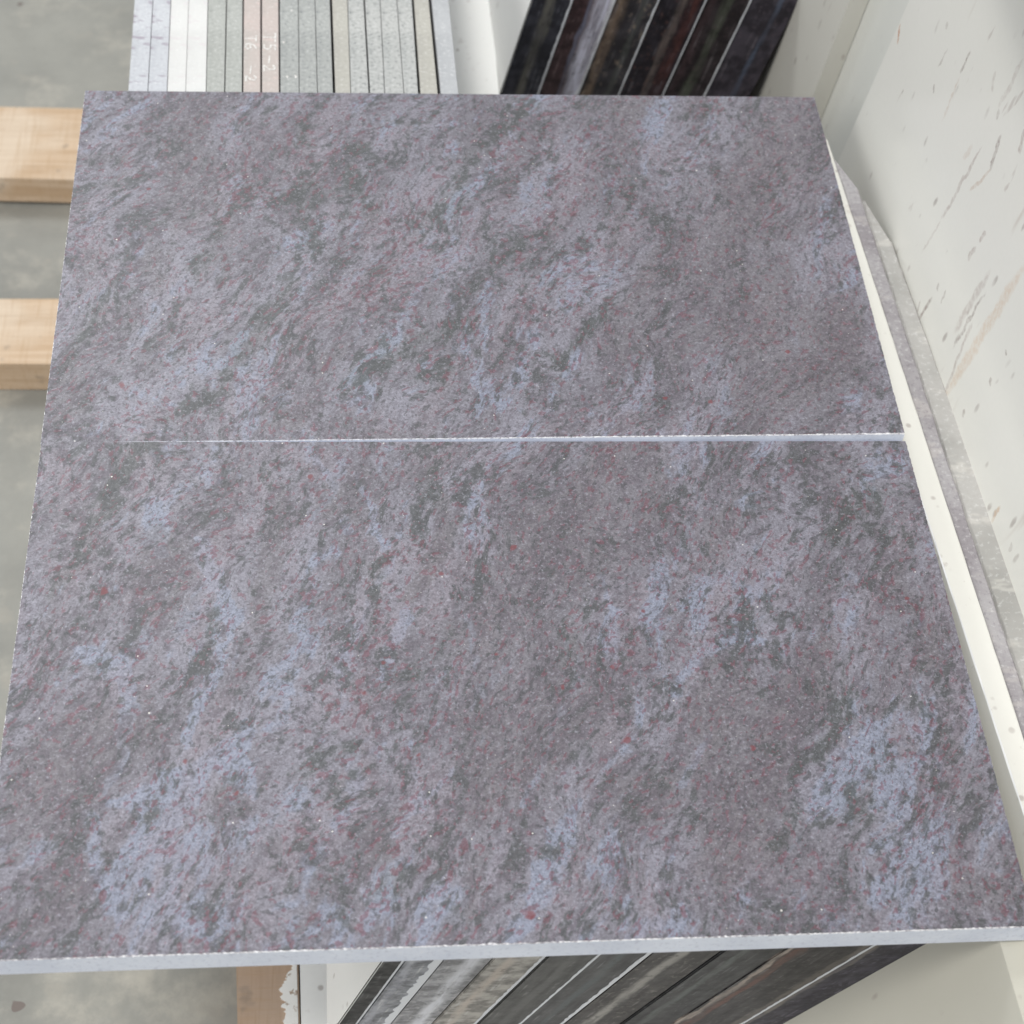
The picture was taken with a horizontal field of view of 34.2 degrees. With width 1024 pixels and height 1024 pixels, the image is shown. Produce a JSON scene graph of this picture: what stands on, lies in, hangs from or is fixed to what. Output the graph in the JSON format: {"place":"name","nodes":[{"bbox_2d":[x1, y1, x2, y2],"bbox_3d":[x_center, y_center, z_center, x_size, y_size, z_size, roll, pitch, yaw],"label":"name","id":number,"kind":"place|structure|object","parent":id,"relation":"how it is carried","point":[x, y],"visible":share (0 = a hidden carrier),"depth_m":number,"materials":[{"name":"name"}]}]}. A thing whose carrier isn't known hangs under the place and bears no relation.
{"place":"outdoors","nodes":[
{"label":"outdoors","id":0,"kind":"place"},
{"bbox_2d":[0,0,300,1023],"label":"ground","id":1,"kind":"structure","parent":0,"point":[62,52],"depth_m":1.68,"materials":[{"name":"concrete"}]},
{"bbox_2d":[0,299,58,388],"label":"timber bearer","id":2,"kind":"object","parent":1,"relation":"on","point":[27,329],"depth_m":1.68,"materials":[{"name":"brown wood"}]},
{"bbox_2d":[0,107,82,202],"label":"timber bearer","id":3,"kind":"object","parent":1,"relation":"on","point":[38,151],"depth_m":1.84,"materials":[{"name":"brown wood"}]},
{"bbox_2d":[128,0,152,90],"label":"upright slab","id":4,"kind":"object","parent":3,"relation":"on","point":[140,50],"depth_m":1.41,"materials":[{"name":"white stone"}]},
{"bbox_2d":[148,0,170,90],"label":"upright slab","id":5,"kind":"object","parent":3,"relation":"on","point":[159,56],"depth_m":1.41,"materials":[{"name":"white stone"}]},
{"bbox_2d":[167,0,188,91],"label":"upright slab","id":6,"kind":"object","parent":3,"relation":"on","point":[177,65],"depth_m":1.41,"materials":[{"name":"white stone"}]},
{"bbox_2d":[186,0,207,91],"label":"upright slab","id":7,"kind":"object","parent":3,"relation":"on","point":[196,77],"depth_m":1.41,"materials":[{"name":"white stone"}]},
{"bbox_2d":[206,0,226,91],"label":"upright slab","id":8,"kind":"object","parent":3,"relation":"on","point":[216,45],"depth_m":1.42,"materials":[{"name":"grey stone"}]},
{"bbox_2d":[225,0,243,91],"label":"upright slab","id":9,"kind":"object","parent":3,"relation":"on","point":[235,50],"depth_m":1.42,"materials":[{"name":"grey stone"}]},
{"bbox_2d":[243,0,261,91],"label":"upright slab","id":10,"kind":"object","parent":3,"relation":"on","point":[252,80],"depth_m":1.42,"materials":[{"name":"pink stone"}]},
{"bbox_2d":[236,965,300,1023],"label":"wooden board","id":11,"kind":"object","parent":1,"relation":"on","point":[270,994],"visible":0.27,"depth_m":1.29,"materials":[{"name":"brown wood"}]},
{"bbox_2d":[300,964,326,1023],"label":"marble slab","id":12,"kind":"structure","parent":1,"relation":"on","point":[313,985],"depth_m":1.30,"materials":[{"name":"white stone"}]},
{"bbox_2d":[262,0,280,91],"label":"upright slab","id":13,"kind":"object","parent":12,"relation":"on","point":[270,45],"depth_m":1.42,"materials":[{"name":"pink stone"}]},
{"bbox_2d":[280,0,299,92],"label":"upright slab","id":14,"kind":"object","parent":12,"relation":"on","point":[289,45],"depth_m":1.42,"materials":[{"name":"grey stone"}]},
{"bbox_2d":[299,0,317,92],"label":"upright slab","id":15,"kind":"object","parent":12,"relation":"on","point":[308,82],"depth_m":1.42,"materials":[{"name":"grey stone"}]},
{"bbox_2d":[315,0,332,92],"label":"upright slab","id":16,"kind":"object","parent":12,"relation":"on","point":[324,55],"depth_m":1.42,"materials":[{"name":"grey stone"}]},
{"bbox_2d":[330,0,349,92],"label":"upright slab","id":17,"kind":"object","parent":12,"relation":"on","point":[339,46],"depth_m":1.43,"materials":[{"name":"beige stone"}]},
{"bbox_2d":[347,0,367,92],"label":"upright slab","id":18,"kind":"object","parent":12,"relation":"on","point":[357,56],"depth_m":1.43,"materials":[{"name":"stone"}]},
{"bbox_2d":[327,961,403,1023],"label":"dark slab","id":19,"kind":"object","parent":12,"relation":"on","point":[354,990],"depth_m":1.15,"materials":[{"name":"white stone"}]},
{"bbox_2d":[363,0,383,92],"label":"upright slab","id":20,"kind":"object","parent":12,"relation":"on","point":[373,34],"depth_m":1.43,"materials":[{"name":"stone"}]},
{"bbox_2d":[380,0,403,92],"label":"upright slab","id":21,"kind":"object","parent":12,"relation":"on","point":[392,72],"depth_m":1.43,"materials":[{"name":"stone"}]},
{"bbox_2d":[358,960,442,1023],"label":"dark slab","id":22,"kind":"object","parent":12,"relation":"on","point":[408,979],"depth_m":1.11,"materials":[{"name":"grey stone"}]},
{"bbox_2d":[396,0,417,93],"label":"upright slab","id":23,"kind":"object","parent":12,"relation":"on","point":[406,39],"depth_m":1.43,"materials":[{"name":"stone"}]},
{"bbox_2d":[412,0,437,93],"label":"upright slab","id":24,"kind":"object","parent":12,"relation":"on","point":[425,69],"depth_m":1.43,"materials":[{"name":"beige stone"}]},
{"bbox_2d":[390,958,491,1023],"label":"dark slab","id":25,"kind":"object","parent":12,"relation":"on","point":[444,985],"depth_m":1.11,"materials":[{"name":"grey stone"}]},
{"bbox_2d":[429,0,457,93],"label":"upright slab","id":26,"kind":"object","parent":12,"relation":"on","point":[445,69],"depth_m":1.44,"materials":[{"name":"stone"}]},
{"bbox_2d":[41,91,904,442],"bbox_3d":[-0.033,-0.191,1.267,0.600,0.020,0.364,-1,54,-5],"label":"granite tile","id":27,"kind":"object","parent":26,"relation":"on","point":[321,267],"visible":0.99,"depth_m":1.24,"materials":[{"name":"grey stone"}]},
{"bbox_2d":[448,0,498,93],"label":"marble block","id":28,"kind":"object","parent":12,"relation":"on","point":[474,51],"depth_m":1.70,"materials":[{"name":"white stone"}]},
{"bbox_2d":[431,956,545,1023],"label":"dark slab","id":29,"kind":"object","parent":12,"relation":"on","point":[486,989],"depth_m":1.12,"materials":[{"name":"grey stone"}]},
{"bbox_2d":[488,0,572,94],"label":"dark slab","id":30,"kind":"object","parent":12,"relation":"on","point":[526,34],"depth_m":1.62,"materials":[{"name":"black stone"}]},
{"bbox_2d":[477,954,600,1023],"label":"dark slab","id":31,"kind":"object","parent":12,"relation":"on","point":[539,985],"depth_m":1.12,"materials":[{"name":"grey stone"}]},
{"bbox_2d":[539,0,615,94],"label":"dark slab","id":32,"kind":"object","parent":12,"relation":"on","point":[578,42],"depth_m":1.61,"materials":[{"name":"black stone"}]},
{"bbox_2d":[522,953,650,1023],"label":"dark slab","id":33,"kind":"object","parent":12,"relation":"on","point":[595,978],"depth_m":1.13,"materials":[{"name":"grey stone"}]},
{"bbox_2d":[579,0,658,94],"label":"dark slab","id":34,"kind":"object","parent":12,"relation":"on","point":[624,32],"depth_m":1.61,"materials":[{"name":"black stone"}]},
{"bbox_2d":[564,950,720,1023],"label":"dark slab","id":35,"kind":"object","parent":12,"relation":"on","point":[646,980],"depth_m":1.13,"materials":[{"name":"grey stone"}]},
{"bbox_2d":[619,0,706,95],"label":"dark slab","id":36,"kind":"object","parent":12,"relation":"on","point":[670,28],"depth_m":1.61,"materials":[{"name":"black stone"}]},
{"bbox_2d":[620,948,783,1023],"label":"dark slab","id":37,"kind":"object","parent":12,"relation":"on","point":[709,978],"depth_m":1.14,"materials":[{"name":"black stone"}]},
{"bbox_2d":[663,0,751,95],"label":"dark slab","id":38,"kind":"object","parent":12,"relation":"on","point":[716,27],"depth_m":1.62,"materials":[{"name":"black stone"}]},
{"bbox_2d":[705,0,797,96],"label":"dark slab","id":39,"kind":"object","parent":12,"relation":"on","point":[758,34],"depth_m":1.63,"materials":[{"name":"black stone"}]},
{"bbox_2d":[744,943,925,1023],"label":"dark slab","id":40,"kind":"object","parent":12,"relation":"on","point":[872,960],"depth_m":1.16,"materials":[{"name":"black stone"}]},
{"bbox_2d":[0,441,1023,974],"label":"granite tile","id":41,"kind":"object","parent":40,"relation":"on","point":[298,703],"visible":1,"depth_m":1.02,"materials":[{"name":"grey stone"}]},
{"bbox_2d":[826,139,1023,880],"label":"marble slab on edge","id":42,"kind":"structure","parent":12,"relation":"on","point":[1001,729],"depth_m":1.13,"materials":[{"name":"white stone"}]},
{"bbox_2d":[749,0,868,119],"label":"leaning marble slab","id":43,"kind":"object","parent":1,"relation":"on","point":[807,58],"depth_m":1.54,"materials":[{"name":"white stone"}]},
{"bbox_2d":[821,0,908,162],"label":"leaning marble slab","id":44,"kind":"object","parent":1,"relation":"on","point":[875,32],"depth_m":1.47,"materials":[{"name":"white stone"}]},
{"bbox_2d":[784,940,1023,1023],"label":"leaning marble slab","id":45,"kind":"object","parent":1,"relation":"on","point":[959,983],"depth_m":1.05,"materials":[{"name":"white stone"}]},
{"bbox_2d":[834,160,1023,738],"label":"granite slab on edge","id":46,"kind":"structure","parent":1,"relation":"on","point":[945,477],"depth_m":1.21,"materials":[{"name":"grey stone"}]},
{"bbox_2d":[838,0,1023,616],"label":"leaning marble slab","id":47,"kind":"object","parent":1,"relation":"on","point":[931,162],"depth_m":1.20,"materials":[{"name":"white stone"}]},
{"bbox_2d":[862,201,1023,691],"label":"granite slab on edge","id":48,"kind":"structure","parent":1,"relation":"on","point":[1005,600],"depth_m":1.21,"materials":[{"name":"grey stone"}]},
{"bbox_2d":[671,945,875,1023],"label":"dark slab","id":49,"kind":"object","parent":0,"point":[780,976],"depth_m":1.15,"materials":[{"name":"black stone"}]}
]}

